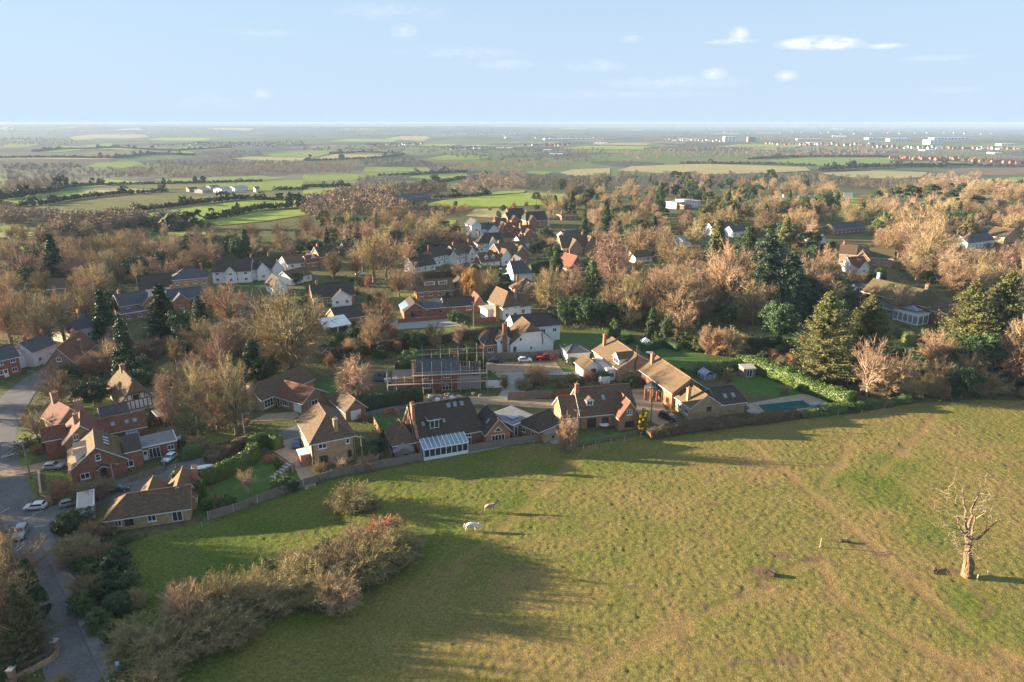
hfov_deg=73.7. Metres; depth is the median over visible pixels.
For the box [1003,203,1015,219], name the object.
birch tree
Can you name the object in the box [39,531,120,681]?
pavement
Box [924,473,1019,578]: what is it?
dead tree
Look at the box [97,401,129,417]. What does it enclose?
slate outhouse
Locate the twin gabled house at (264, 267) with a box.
[247,252,283,280]
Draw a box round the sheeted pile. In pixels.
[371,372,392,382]
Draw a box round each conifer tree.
[110,317,139,376]
[191,295,209,322]
[238,228,253,257]
[239,339,271,379]
[545,250,563,278]
[566,191,576,212]
[615,219,622,235]
[644,306,656,339]
[650,216,657,235]
[655,182,665,199]
[703,219,727,282]
[724,191,731,201]
[729,201,738,219]
[736,225,758,262]
[746,192,754,206]
[762,204,768,213]
[770,208,778,227]
[778,216,792,250]
[786,189,792,200]
[833,191,841,210]
[891,212,899,228]
[898,210,907,227]
[926,200,932,213]
[942,220,949,239]
[943,204,950,217]
[954,201,962,217]
[957,217,966,234]
[962,213,975,233]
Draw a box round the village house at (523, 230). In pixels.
[515,222,536,235]
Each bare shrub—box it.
[0,643,39,676]
[19,435,35,447]
[22,287,34,295]
[44,529,102,567]
[44,668,75,681]
[47,536,80,558]
[55,371,67,382]
[59,484,86,504]
[62,571,104,599]
[69,473,116,500]
[71,350,111,375]
[77,516,112,541]
[77,531,100,551]
[89,609,178,677]
[98,521,123,536]
[109,648,190,681]
[113,283,126,292]
[116,614,209,679]
[117,585,151,614]
[132,333,168,360]
[140,403,151,410]
[155,574,221,639]
[155,576,198,609]
[160,593,246,663]
[175,625,209,655]
[183,563,251,628]
[185,433,205,447]
[208,600,271,649]
[214,568,285,624]
[226,555,285,588]
[241,559,310,616]
[259,547,326,601]
[272,541,326,573]
[277,555,347,612]
[297,536,370,589]
[304,283,309,290]
[311,457,324,474]
[312,566,363,620]
[316,526,368,564]
[319,478,377,514]
[320,538,399,591]
[331,520,373,545]
[340,338,355,347]
[341,516,402,561]
[353,522,424,574]
[354,286,359,293]
[356,450,379,470]
[357,490,383,510]
[373,289,380,297]
[380,519,430,561]
[442,263,450,268]
[457,323,470,329]
[477,269,485,277]
[497,374,510,387]
[513,375,533,390]
[523,359,552,383]
[555,410,578,452]
[566,371,577,381]
[712,325,748,354]
[721,368,733,379]
[727,332,747,347]
[762,409,776,423]
[775,355,787,364]
[778,384,790,393]
[860,380,890,397]
[879,396,893,405]
[897,382,926,398]
[913,373,951,396]
[974,370,1015,396]
[1018,387,1023,397]
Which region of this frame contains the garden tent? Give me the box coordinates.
[640,338,650,343]
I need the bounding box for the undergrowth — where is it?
[0,225,1023,681]
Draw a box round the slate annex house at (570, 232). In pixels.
[557,229,581,235]
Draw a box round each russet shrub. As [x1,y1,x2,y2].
[29,443,44,453]
[44,472,80,503]
[93,540,112,558]
[104,369,110,376]
[106,670,119,679]
[128,273,136,282]
[215,494,227,503]
[264,453,275,462]
[323,352,337,366]
[357,411,369,420]
[357,513,411,539]
[363,275,372,287]
[386,323,398,336]
[392,340,403,351]
[555,380,563,388]
[582,366,595,380]
[700,328,731,354]
[767,348,778,359]
[781,353,797,364]
[931,383,953,398]
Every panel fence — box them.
[207,478,303,519]
[303,434,537,485]
[484,349,560,359]
[508,390,550,399]
[551,388,568,397]
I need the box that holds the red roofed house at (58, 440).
[40,397,147,458]
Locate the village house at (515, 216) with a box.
[502,210,523,221]
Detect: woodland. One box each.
[0,125,303,133]
[0,136,77,144]
[0,166,125,183]
[0,173,70,199]
[0,177,52,192]
[0,200,59,225]
[2,161,80,168]
[35,205,145,241]
[117,161,306,177]
[138,208,190,223]
[142,159,307,166]
[153,140,305,146]
[197,150,261,158]
[299,183,410,215]
[302,159,359,172]
[303,145,609,161]
[304,125,605,136]
[354,174,411,185]
[359,155,432,165]
[387,181,446,194]
[395,203,472,216]
[430,159,571,170]
[454,168,526,192]
[525,171,612,189]
[616,170,821,184]
[617,127,1023,139]
[617,145,891,161]
[619,125,1023,132]
[823,173,923,188]
[896,149,1023,160]
[920,170,980,188]
[971,178,1023,194]
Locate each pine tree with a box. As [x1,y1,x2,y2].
[531,192,540,207]
[621,205,633,214]
[657,207,669,214]
[670,171,682,183]
[680,171,692,179]
[702,191,714,199]
[718,203,732,218]
[760,224,772,236]
[762,169,777,188]
[799,199,810,211]
[867,219,887,230]
[871,190,882,198]
[885,187,903,198]
[903,185,922,201]
[923,184,942,194]
[941,190,958,200]
[949,211,967,231]
[957,183,966,193]
[970,210,984,217]
[971,195,985,204]
[1006,200,1015,206]
[1014,179,1023,184]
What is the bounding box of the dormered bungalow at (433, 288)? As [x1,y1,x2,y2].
[414,275,464,298]
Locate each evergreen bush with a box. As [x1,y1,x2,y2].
[0,646,24,678]
[35,435,44,446]
[48,520,66,532]
[50,511,81,533]
[57,363,76,373]
[65,506,95,526]
[65,588,95,616]
[67,391,80,400]
[69,555,93,571]
[72,366,85,375]
[78,563,107,582]
[80,606,115,634]
[86,577,115,600]
[94,546,133,576]
[98,622,122,646]
[101,589,135,613]
[104,567,121,580]
[106,658,145,681]
[112,570,141,590]
[115,533,133,545]
[145,413,151,425]
[169,465,180,478]
[177,436,189,447]
[178,335,195,350]
[189,426,203,435]
[192,479,206,501]
[200,498,215,509]
[218,493,236,506]
[221,583,251,605]
[256,558,283,576]
[269,472,291,489]
[274,461,282,468]
[287,479,299,491]
[301,295,309,302]
[312,536,332,557]
[319,343,328,350]
[329,336,338,345]
[335,333,345,340]
[346,325,359,337]
[351,347,363,356]
[356,335,364,344]
[365,445,377,455]
[367,295,374,300]
[369,439,385,450]
[374,344,387,357]
[378,430,386,438]
[396,347,419,361]
[402,333,410,343]
[440,291,449,297]
[459,316,472,322]
[460,321,470,327]
[474,335,479,345]
[499,274,512,282]
[566,357,577,365]
[577,376,585,383]
[595,369,611,379]
[608,318,621,338]
[619,373,642,386]
[653,330,662,339]
[676,329,696,345]
[690,337,703,350]
[714,303,726,311]
[721,367,733,375]
[757,350,768,357]
[764,334,784,348]
[773,345,785,353]
[780,338,796,349]
[807,302,820,315]
[839,318,851,328]
[842,291,857,302]
[845,299,856,308]
[847,402,857,411]
[911,367,925,379]
[926,270,935,278]
[929,276,936,281]
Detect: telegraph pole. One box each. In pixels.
[18,441,31,478]
[357,436,364,460]
[576,409,578,448]
[650,387,655,421]
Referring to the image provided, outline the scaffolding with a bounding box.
[386,343,488,393]
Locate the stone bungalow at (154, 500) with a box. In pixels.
[102,465,201,530]
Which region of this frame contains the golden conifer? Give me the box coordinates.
[637,408,649,431]
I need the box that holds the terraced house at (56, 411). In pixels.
[40,389,74,426]
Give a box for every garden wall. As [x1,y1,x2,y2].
[17,649,59,678]
[37,470,41,494]
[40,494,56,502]
[277,456,293,474]
[383,407,399,414]
[475,316,494,322]
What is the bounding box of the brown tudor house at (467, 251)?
[446,238,479,263]
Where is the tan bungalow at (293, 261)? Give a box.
[279,253,316,269]
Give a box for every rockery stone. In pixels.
[746,408,757,413]
[809,401,821,405]
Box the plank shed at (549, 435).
[541,427,558,442]
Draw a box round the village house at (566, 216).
[557,211,578,219]
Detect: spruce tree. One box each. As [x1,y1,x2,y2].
[40,234,75,279]
[90,289,114,340]
[139,283,183,339]
[322,227,330,244]
[579,211,589,234]
[600,205,614,230]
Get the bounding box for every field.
[0,158,118,169]
[0,225,27,231]
[0,232,34,236]
[1,143,37,147]
[3,189,87,204]
[7,129,43,129]
[11,237,36,248]
[16,157,113,158]
[24,195,217,214]
[35,126,77,129]
[38,146,83,151]
[70,134,148,139]
[76,179,156,186]
[80,143,111,147]
[80,188,154,194]
[82,138,151,140]
[82,151,159,156]
[85,162,140,167]
[96,134,133,134]
[99,148,128,148]
[99,400,1023,681]
[105,127,141,130]
[114,145,178,151]
[126,184,205,188]
[131,233,171,248]
[148,200,301,222]
[150,138,210,139]
[154,137,220,142]
[155,175,284,181]
[159,231,205,235]
[175,147,232,149]
[206,180,320,190]
[209,209,308,224]
[211,128,253,129]
[235,156,304,159]
[247,192,319,198]
[264,152,306,156]
[303,151,328,158]
[303,174,370,180]
[303,181,333,187]
[303,187,348,193]
[309,146,392,148]
[317,154,381,158]
[330,150,391,153]
[333,139,399,141]
[339,128,379,130]
[361,172,411,175]
[363,167,430,171]
[382,144,457,145]
[382,225,465,232]
[385,180,459,186]
[386,136,429,140]
[410,173,467,178]
[420,134,477,135]
[423,193,578,206]
[429,155,487,159]
[465,145,496,146]
[466,208,505,217]
[491,190,525,194]
[523,171,550,174]
[541,132,585,132]
[560,168,609,175]
[562,146,650,148]
[594,143,650,144]
[618,164,809,174]
[682,158,776,163]
[713,133,740,134]
[715,144,799,147]
[755,147,775,149]
[771,157,898,165]
[823,171,926,178]
[835,197,877,207]
[838,209,870,218]
[905,161,994,165]
[941,168,1023,174]
[955,190,1020,197]
[962,145,1023,147]
[1008,177,1023,183]
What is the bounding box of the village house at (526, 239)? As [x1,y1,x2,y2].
[512,233,538,247]
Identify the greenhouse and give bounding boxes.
[698,367,714,380]
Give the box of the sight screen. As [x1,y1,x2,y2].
[843,193,852,197]
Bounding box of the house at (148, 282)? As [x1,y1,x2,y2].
[136,272,173,296]
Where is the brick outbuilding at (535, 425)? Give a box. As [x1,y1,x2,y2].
[519,408,559,441]
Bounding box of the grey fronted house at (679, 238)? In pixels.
[675,235,697,246]
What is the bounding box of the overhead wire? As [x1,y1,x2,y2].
[361,410,575,436]
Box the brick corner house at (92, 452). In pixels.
[67,427,177,485]
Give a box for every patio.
[294,461,315,488]
[388,315,460,328]
[422,445,509,460]
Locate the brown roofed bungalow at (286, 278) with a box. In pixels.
[277,266,312,284]
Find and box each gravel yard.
[485,362,563,376]
[632,385,670,424]
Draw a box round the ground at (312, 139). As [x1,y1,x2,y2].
[0,123,1023,681]
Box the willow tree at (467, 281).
[456,267,482,295]
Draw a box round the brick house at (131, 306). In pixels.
[112,289,153,322]
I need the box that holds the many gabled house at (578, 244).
[555,231,595,254]
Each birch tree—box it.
[0,248,9,262]
[6,242,23,261]
[15,312,49,340]
[33,248,47,272]
[52,229,64,245]
[67,263,89,287]
[74,239,87,257]
[78,286,95,308]
[99,322,132,349]
[102,221,112,235]
[144,255,159,273]
[148,370,183,425]
[158,223,168,237]
[158,240,167,257]
[166,232,181,249]
[204,241,223,263]
[216,313,249,353]
[249,235,259,254]
[262,327,282,360]
[294,226,301,239]
[331,353,378,396]
[350,224,362,240]
[388,216,401,230]
[399,261,425,296]
[418,216,428,225]
[452,327,463,343]
[546,205,552,217]
[557,193,567,209]
[557,262,586,297]
[588,228,632,281]
[596,203,604,216]
[596,233,613,254]
[597,276,615,299]
[606,220,615,231]
[609,221,620,238]
[611,186,623,199]
[624,269,642,294]
[644,267,659,277]
[646,226,660,252]
[658,216,671,231]
[659,224,672,239]
[668,248,681,269]
[686,259,718,324]
[697,323,714,352]
[737,199,743,215]
[753,213,762,231]
[755,200,763,215]
[771,191,779,201]
[806,215,819,231]
[820,187,829,193]
[872,228,889,247]
[878,194,888,207]
[888,212,897,226]
[897,241,920,267]
[904,251,921,276]
[920,254,935,277]
[935,241,968,281]
[960,245,986,268]
[973,211,985,232]
[974,210,988,231]
[991,210,1002,223]
[991,248,1019,272]
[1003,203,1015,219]
[1011,238,1023,253]
[1014,199,1023,217]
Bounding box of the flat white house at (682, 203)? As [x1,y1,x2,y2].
[666,198,700,208]
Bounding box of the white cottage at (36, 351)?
[15,329,57,368]
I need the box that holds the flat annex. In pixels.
[494,406,531,436]
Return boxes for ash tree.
[2,249,40,277]
[13,406,46,436]
[21,240,42,251]
[22,250,40,273]
[23,235,40,249]
[75,251,97,271]
[132,231,151,252]
[164,234,184,257]
[176,348,206,370]
[185,227,199,241]
[190,359,214,383]
[196,319,235,374]
[248,236,258,254]
[281,238,296,254]
[323,208,344,226]
[336,222,355,242]
[587,208,603,233]
[613,235,636,270]
[640,228,652,249]
[673,209,694,225]
[682,268,705,317]
[683,257,701,270]
[780,253,817,279]
[838,195,854,212]
[850,333,898,396]
[865,202,882,221]
[878,202,898,214]
[880,281,920,311]
[884,196,905,207]
[887,348,926,394]
[892,224,916,255]
[901,195,920,208]
[924,190,938,203]
[936,191,947,202]
[947,257,971,287]
[957,178,970,191]
[957,265,987,293]
[989,262,1015,280]
[991,214,1007,226]
[994,194,1009,209]
[1005,183,1016,193]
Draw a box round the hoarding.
[486,380,502,387]
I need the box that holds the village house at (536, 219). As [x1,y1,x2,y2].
[520,210,547,227]
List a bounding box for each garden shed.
[152,409,164,425]
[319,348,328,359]
[393,443,414,457]
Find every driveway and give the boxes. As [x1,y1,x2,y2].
[250,412,298,421]
[274,437,302,461]
[498,372,524,399]
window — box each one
[73,434,78,440]
[80,472,89,479]
[95,454,100,461]
[114,520,122,527]
[124,518,133,525]
[126,460,133,467]
[147,515,156,522]
[148,446,159,458]
[167,444,173,450]
[172,511,182,521]
[264,397,273,408]
[282,400,288,406]
[311,398,317,405]
[318,443,326,449]
[319,454,328,462]
[420,384,430,388]
[442,383,450,389]
[492,433,504,440]
[587,418,595,427]
[602,417,608,426]
[625,421,633,426]
[626,409,631,415]
[893,310,897,318]
[897,312,902,320]
[902,313,907,321]
[907,314,912,322]
[912,316,917,324]
[918,316,922,324]
[923,315,927,323]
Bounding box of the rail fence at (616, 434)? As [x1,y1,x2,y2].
[578,428,643,443]
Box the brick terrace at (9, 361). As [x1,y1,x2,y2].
[0,343,21,378]
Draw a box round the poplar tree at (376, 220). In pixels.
[371,208,380,229]
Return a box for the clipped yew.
[447,310,466,323]
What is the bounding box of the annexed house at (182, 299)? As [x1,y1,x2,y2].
[166,285,202,310]
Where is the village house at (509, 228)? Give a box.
[503,220,519,236]
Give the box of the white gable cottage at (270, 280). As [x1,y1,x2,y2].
[264,273,287,294]
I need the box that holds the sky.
[0,0,1023,122]
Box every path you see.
[1,435,40,446]
[1,448,32,457]
[547,372,577,374]
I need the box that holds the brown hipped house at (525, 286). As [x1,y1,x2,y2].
[507,275,543,299]
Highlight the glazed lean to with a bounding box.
[125,429,138,434]
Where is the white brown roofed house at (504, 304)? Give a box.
[479,286,532,321]
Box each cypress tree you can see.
[583,259,598,301]
[632,292,640,322]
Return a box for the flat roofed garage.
[76,489,95,518]
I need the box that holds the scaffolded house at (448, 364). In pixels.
[392,349,480,390]
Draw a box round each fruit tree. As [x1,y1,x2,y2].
[234,466,255,493]
[335,456,347,468]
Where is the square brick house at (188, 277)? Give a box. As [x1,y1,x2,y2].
[171,263,208,291]
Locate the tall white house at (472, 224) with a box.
[465,218,498,236]
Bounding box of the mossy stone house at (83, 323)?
[52,308,94,341]
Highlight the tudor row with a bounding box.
[210,255,253,283]
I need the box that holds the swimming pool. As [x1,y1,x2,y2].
[755,399,812,411]
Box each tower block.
[723,136,735,140]
[746,137,753,141]
[922,140,941,144]
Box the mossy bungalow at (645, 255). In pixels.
[630,249,652,262]
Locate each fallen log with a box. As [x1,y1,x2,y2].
[763,570,779,576]
[839,538,849,542]
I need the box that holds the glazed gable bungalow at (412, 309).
[398,291,484,322]
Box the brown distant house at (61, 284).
[47,277,70,295]
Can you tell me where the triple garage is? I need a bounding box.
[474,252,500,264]
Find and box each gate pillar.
[5,666,17,681]
[48,638,60,651]
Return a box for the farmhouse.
[253,186,259,191]
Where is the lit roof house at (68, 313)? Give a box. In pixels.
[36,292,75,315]
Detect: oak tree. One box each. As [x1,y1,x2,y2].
[0,233,24,258]
[25,270,51,288]
[49,220,68,231]
[78,259,116,291]
[87,250,118,274]
[93,232,118,256]
[95,246,125,268]
[102,261,131,282]
[108,228,134,242]
[110,245,140,268]
[138,239,158,258]
[154,361,193,390]
[181,243,211,265]
[234,275,341,373]
[236,222,263,240]
[269,230,287,248]
[294,214,315,233]
[348,221,361,228]
[388,204,413,222]
[414,220,437,242]
[428,210,448,226]
[531,262,568,307]
[538,189,554,208]
[587,200,597,209]
[588,205,602,221]
[589,175,602,186]
[599,193,612,201]
[617,211,644,227]
[620,184,630,195]
[629,207,651,223]
[659,262,691,275]
[663,261,694,280]
[677,260,701,273]
[686,247,705,265]
[694,237,764,307]
[714,206,740,221]
[718,264,747,291]
[729,275,779,323]
[779,181,794,192]
[792,210,806,231]
[806,198,816,212]
[809,254,847,283]
[842,203,869,222]
[854,194,873,209]
[865,196,885,212]
[894,218,915,231]
[912,176,931,193]
[924,200,955,215]
[925,209,945,220]
[937,178,951,191]
[963,200,980,214]
[974,179,996,196]
[976,247,997,257]
[1003,212,1023,231]
[1006,241,1023,260]
[1013,184,1023,200]
[1015,266,1023,287]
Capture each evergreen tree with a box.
[7,256,26,269]
[16,266,38,285]
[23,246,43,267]
[70,375,110,405]
[93,296,116,311]
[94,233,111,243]
[101,288,115,299]
[121,256,149,274]
[131,363,158,386]
[135,353,150,374]
[148,249,171,270]
[164,309,196,338]
[179,233,198,251]
[210,235,221,247]
[216,236,233,254]
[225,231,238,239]
[227,234,242,257]
[246,297,269,312]
[261,353,280,375]
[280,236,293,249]
[292,239,306,253]
[292,272,302,283]
[305,239,323,250]
[314,209,329,230]
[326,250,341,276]
[327,227,338,236]
[329,233,337,243]
[331,215,347,233]
[342,236,355,242]
[349,216,363,226]
[389,229,403,242]
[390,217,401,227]
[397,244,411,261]
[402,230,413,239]
[407,328,428,352]
[415,239,428,253]
[424,323,433,333]
[436,220,449,228]
[446,224,460,241]
[476,354,487,371]
[528,236,546,252]
[536,227,550,239]
[542,245,563,259]
[542,309,558,318]
[557,179,567,192]
[557,296,575,324]
[563,201,571,210]
[568,293,585,310]
[570,297,600,326]
[571,186,579,194]
[577,185,583,195]
[579,219,594,232]
[581,193,591,206]
[584,187,595,198]
[587,274,603,290]
[589,295,611,323]
[594,192,603,199]
[594,291,610,307]
[597,199,610,210]
[604,175,610,181]
[608,302,629,323]
[610,206,621,220]
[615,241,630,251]
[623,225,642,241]
[624,218,653,235]
[643,187,654,197]
[651,180,658,187]
[653,198,665,212]
[656,182,668,195]
[658,257,667,268]
[659,316,675,338]
[660,213,669,224]
[670,184,681,197]
[677,188,687,198]
[677,211,694,219]
[684,187,694,198]
[688,190,701,199]
[691,181,699,189]
[697,205,718,223]
[699,190,706,201]
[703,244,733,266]
[704,179,713,190]
[706,200,716,212]
[713,195,720,204]
[716,200,739,215]
[716,303,737,328]
[717,182,725,188]
[723,253,749,279]
[724,177,734,184]
[725,186,740,197]
[730,239,758,256]
[731,214,744,224]
[740,184,756,200]
[745,333,768,352]
[750,183,764,196]
[755,211,774,229]
[757,300,801,335]
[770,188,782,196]
[775,220,797,243]
[781,198,793,215]
[782,273,823,294]
[796,195,809,202]
[796,230,823,249]
[797,272,819,313]
[804,245,817,262]
[806,286,835,312]
[814,189,835,212]
[830,276,852,290]
[834,298,852,328]
[836,361,862,384]
[837,296,849,309]
[867,268,887,281]
[870,208,888,219]
[875,212,893,230]
[888,345,911,364]
[899,324,911,329]
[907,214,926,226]
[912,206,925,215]
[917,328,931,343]
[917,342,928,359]
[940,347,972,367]
[944,365,986,398]
[953,332,1010,368]
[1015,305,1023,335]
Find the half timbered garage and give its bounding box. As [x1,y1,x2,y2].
[403,254,436,273]
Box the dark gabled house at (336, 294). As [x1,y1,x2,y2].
[309,280,355,306]
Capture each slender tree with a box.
[0,268,19,292]
[0,294,24,345]
[3,224,19,241]
[36,284,81,341]
[73,273,95,293]
[86,235,102,256]
[129,259,149,278]
[162,260,176,272]
[163,242,183,262]
[164,334,185,368]
[171,356,211,426]
[198,233,208,248]
[322,249,344,282]
[355,231,385,282]
[591,221,603,243]
[608,273,646,321]
[630,259,644,276]
[631,186,641,196]
[639,264,675,322]
[641,195,652,208]
[648,187,657,199]
[650,204,658,215]
[653,228,672,257]
[654,212,665,223]
[655,232,670,263]
[663,256,680,269]
[758,188,762,197]
[788,197,803,213]
[792,187,796,198]
[798,206,807,214]
[806,208,818,220]
[809,197,824,221]
[829,205,838,219]
[875,214,892,233]
[880,182,887,190]
[945,196,958,208]
[987,208,996,222]
[1003,179,1012,186]
[1003,185,1015,200]
[1011,255,1023,288]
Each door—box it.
[3,369,8,377]
[79,507,95,518]
[100,468,107,477]
[142,450,148,460]
[293,403,301,412]
[351,409,360,420]
[514,426,517,435]
[562,349,565,359]
[746,370,752,376]
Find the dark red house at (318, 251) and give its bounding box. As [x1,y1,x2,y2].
[302,243,338,268]
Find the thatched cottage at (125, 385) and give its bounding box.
[106,362,169,411]
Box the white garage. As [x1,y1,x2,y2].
[559,343,590,362]
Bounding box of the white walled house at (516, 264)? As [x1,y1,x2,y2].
[506,254,533,280]
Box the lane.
[24,404,406,531]
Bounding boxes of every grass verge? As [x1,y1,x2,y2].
[16,426,39,466]
[26,475,52,501]
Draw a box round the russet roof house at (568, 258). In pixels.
[560,252,584,273]
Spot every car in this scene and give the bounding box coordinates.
[12,522,28,540]
[22,500,47,511]
[42,461,64,469]
[59,498,76,508]
[104,483,129,493]
[161,451,177,462]
[197,464,212,470]
[292,438,300,448]
[487,357,502,362]
[518,356,531,362]
[658,410,678,421]
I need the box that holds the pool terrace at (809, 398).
[746,394,827,414]
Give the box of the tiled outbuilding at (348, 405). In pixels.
[329,386,367,421]
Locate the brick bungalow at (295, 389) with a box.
[237,365,328,412]
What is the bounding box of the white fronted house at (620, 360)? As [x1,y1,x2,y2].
[574,333,649,383]
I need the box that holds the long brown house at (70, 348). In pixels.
[44,328,97,372]
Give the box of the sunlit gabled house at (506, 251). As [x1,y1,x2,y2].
[487,240,530,265]
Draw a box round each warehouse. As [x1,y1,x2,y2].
[496,147,512,148]
[543,138,590,139]
[864,137,909,138]
[886,139,909,140]
[918,149,937,150]
[928,137,967,139]
[995,143,1016,145]
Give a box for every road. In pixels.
[0,366,113,681]
[0,458,67,477]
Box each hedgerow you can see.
[0,149,195,157]
[10,183,168,205]
[31,144,231,151]
[67,176,262,187]
[129,191,257,209]
[138,212,188,230]
[151,209,210,231]
[202,193,306,220]
[253,191,294,200]
[272,185,309,190]
[302,179,352,186]
[303,151,404,160]
[329,149,399,153]
[377,165,467,175]
[419,170,490,183]
[432,185,491,197]
[679,159,816,165]
[748,151,888,158]
[816,156,946,170]
[903,158,1023,166]
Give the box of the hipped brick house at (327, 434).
[294,402,356,467]
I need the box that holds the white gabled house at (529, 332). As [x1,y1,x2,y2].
[477,312,561,352]
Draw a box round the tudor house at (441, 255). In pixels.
[417,244,455,266]
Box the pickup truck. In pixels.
[536,353,553,359]
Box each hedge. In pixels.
[16,648,52,671]
[18,557,52,618]
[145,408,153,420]
[157,426,180,445]
[179,442,202,460]
[198,429,284,485]
[202,431,256,463]
[327,325,491,359]
[355,386,423,410]
[395,347,476,369]
[414,269,460,280]
[468,263,499,271]
[487,281,515,293]
[527,260,551,272]
[617,335,634,344]
[640,338,681,351]
[644,408,800,439]
[680,358,746,376]
[734,354,856,403]
[800,393,914,418]
[894,325,920,345]
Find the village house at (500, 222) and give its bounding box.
[491,216,506,230]
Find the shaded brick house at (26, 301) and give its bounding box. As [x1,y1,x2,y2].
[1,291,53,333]
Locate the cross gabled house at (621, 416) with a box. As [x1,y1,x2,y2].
[552,382,638,430]
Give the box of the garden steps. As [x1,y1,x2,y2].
[269,460,294,478]
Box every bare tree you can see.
[0,272,24,291]
[0,276,13,299]
[0,282,24,303]
[0,285,48,336]
[0,515,12,547]
[0,525,18,584]
[0,526,56,582]
[0,549,37,648]
[0,568,32,620]
[13,234,31,248]
[15,288,69,340]
[16,224,29,238]
[29,229,45,245]
[31,367,79,402]
[41,224,58,230]
[55,236,78,255]
[56,253,80,280]
[59,236,77,253]
[59,245,81,266]
[60,282,97,320]
[65,244,88,264]
[74,219,94,237]
[74,235,90,250]
[87,338,119,369]
[113,236,137,252]
[115,230,135,248]
[131,226,152,245]
[148,260,173,274]
[150,233,176,250]
[152,236,164,248]
[168,249,194,270]
[178,315,216,349]
[179,379,206,400]
[184,236,204,251]
[185,222,204,238]
[190,378,232,435]
[193,338,213,363]
[198,283,231,313]
[201,277,251,328]
[201,366,260,435]
[203,351,253,401]
[205,230,216,243]
[215,241,225,254]
[240,328,263,349]
[245,294,275,327]
[250,232,264,252]
[270,220,288,237]
[295,230,313,247]
[308,224,324,239]
[341,211,353,224]
[344,235,372,271]
[345,249,365,277]
[357,217,374,234]
[357,312,387,347]
[358,219,376,243]
[358,285,399,340]
[364,223,405,280]
[368,226,388,250]
[372,211,384,225]
[378,205,390,218]
[379,211,392,229]
[385,267,408,296]
[392,218,410,242]
[396,237,419,260]
[401,225,431,247]
[404,209,418,224]
[404,214,418,230]
[423,225,458,244]
[423,319,449,348]
[426,216,440,233]
[448,261,464,276]
[449,228,474,243]
[480,267,499,295]
[546,237,556,247]
[549,200,558,212]
[562,180,579,196]
[575,196,582,209]
[579,251,592,266]
[583,210,596,221]
[598,282,623,315]
[602,265,632,300]
[610,199,622,213]
[611,231,623,251]
[612,211,627,227]
[618,297,642,327]
[620,269,651,298]
[621,277,649,310]
[623,224,653,250]
[626,177,637,194]
[627,226,649,249]
[628,194,643,212]
[634,205,648,217]
[634,284,653,319]
[640,201,652,213]
[642,192,652,203]
[642,259,663,273]
[642,274,670,303]
[647,256,694,287]
[648,297,672,322]
[649,276,691,319]
[654,233,684,262]
[655,273,706,328]
[657,217,670,232]
[661,265,691,284]
[665,241,700,264]
[666,299,700,335]
[674,216,691,234]
[683,256,694,266]
[684,217,708,246]
[688,243,702,254]
[690,260,712,276]
[697,212,709,226]
[703,282,718,301]
[703,283,723,317]
[706,206,728,222]
[724,188,746,200]
[733,243,759,282]
[737,177,747,189]
[740,200,762,221]
[755,179,767,191]
[756,208,780,235]
[757,196,781,213]
[772,193,790,210]
[773,198,790,215]
[773,213,785,227]
[783,208,804,229]
[786,243,799,259]
[787,176,796,184]
[790,182,799,189]
[794,215,812,232]
[797,211,816,229]
[800,187,807,196]
[802,262,837,286]
[809,180,820,195]
[810,243,840,265]
[814,268,838,295]
[817,181,833,193]
[819,173,826,182]
[820,203,831,220]
[824,279,847,298]
[825,185,836,194]
[841,271,866,282]
[844,266,863,280]
[873,225,904,250]
[874,356,912,396]
[887,200,902,213]
[887,222,912,252]
[890,226,919,258]
[894,183,905,197]
[895,201,950,240]
[897,237,916,258]
[906,256,928,280]
[907,219,949,272]
[911,213,971,262]
[912,327,960,368]
[915,355,958,386]
[918,336,954,370]
[919,206,943,216]
[921,232,952,268]
[925,346,962,376]
[930,246,965,277]
[935,239,965,260]
[939,183,952,194]
[939,259,970,295]
[941,199,959,215]
[948,215,959,228]
[952,194,967,208]
[954,348,992,381]
[960,251,996,276]
[962,180,979,193]
[962,185,983,202]
[962,198,975,212]
[962,258,991,278]
[964,188,978,197]
[968,204,983,213]
[968,262,996,289]
[970,253,1001,268]
[980,209,990,222]
[982,200,1002,216]
[982,251,1010,276]
[982,262,1013,287]
[984,249,1004,266]
[991,243,1015,258]
[992,187,1005,202]
[992,320,1023,391]
[995,204,1008,219]
[995,243,1013,260]
[999,213,1023,228]
[1001,192,1020,209]
[1003,314,1023,356]
[1006,205,1023,221]
[1009,245,1023,272]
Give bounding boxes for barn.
[185,187,196,191]
[194,187,212,192]
[206,185,219,188]
[213,186,232,191]
[230,185,247,190]
[385,195,410,202]
[402,192,430,200]
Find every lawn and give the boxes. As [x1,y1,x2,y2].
[44,470,65,492]
[84,398,114,414]
[195,489,210,517]
[202,427,239,444]
[212,461,299,506]
[313,379,353,397]
[321,471,364,481]
[370,414,391,436]
[388,287,414,302]
[416,323,484,337]
[487,376,502,379]
[554,329,630,345]
[560,367,578,374]
[580,429,638,442]
[655,348,720,372]
[733,374,801,396]
[752,329,812,350]
[897,338,928,365]
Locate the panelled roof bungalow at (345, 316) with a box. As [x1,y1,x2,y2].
[317,304,366,332]
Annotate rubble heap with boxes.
[428,389,481,400]
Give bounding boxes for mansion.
[852,271,961,326]
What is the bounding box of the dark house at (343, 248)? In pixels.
[339,241,360,255]
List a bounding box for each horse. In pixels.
[464,522,481,529]
[482,500,499,511]
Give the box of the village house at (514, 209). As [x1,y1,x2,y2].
[505,207,524,212]
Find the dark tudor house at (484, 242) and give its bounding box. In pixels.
[472,230,502,251]
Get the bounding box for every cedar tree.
[0,587,63,668]
[730,228,801,323]
[760,251,816,322]
[773,247,787,272]
[777,290,861,381]
[782,246,789,261]
[786,256,814,280]
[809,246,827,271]
[828,294,903,376]
[836,278,855,298]
[919,278,1002,362]
[955,270,1023,352]
[975,344,1015,396]
[1013,359,1023,390]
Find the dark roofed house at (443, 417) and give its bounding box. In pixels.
[384,396,512,460]

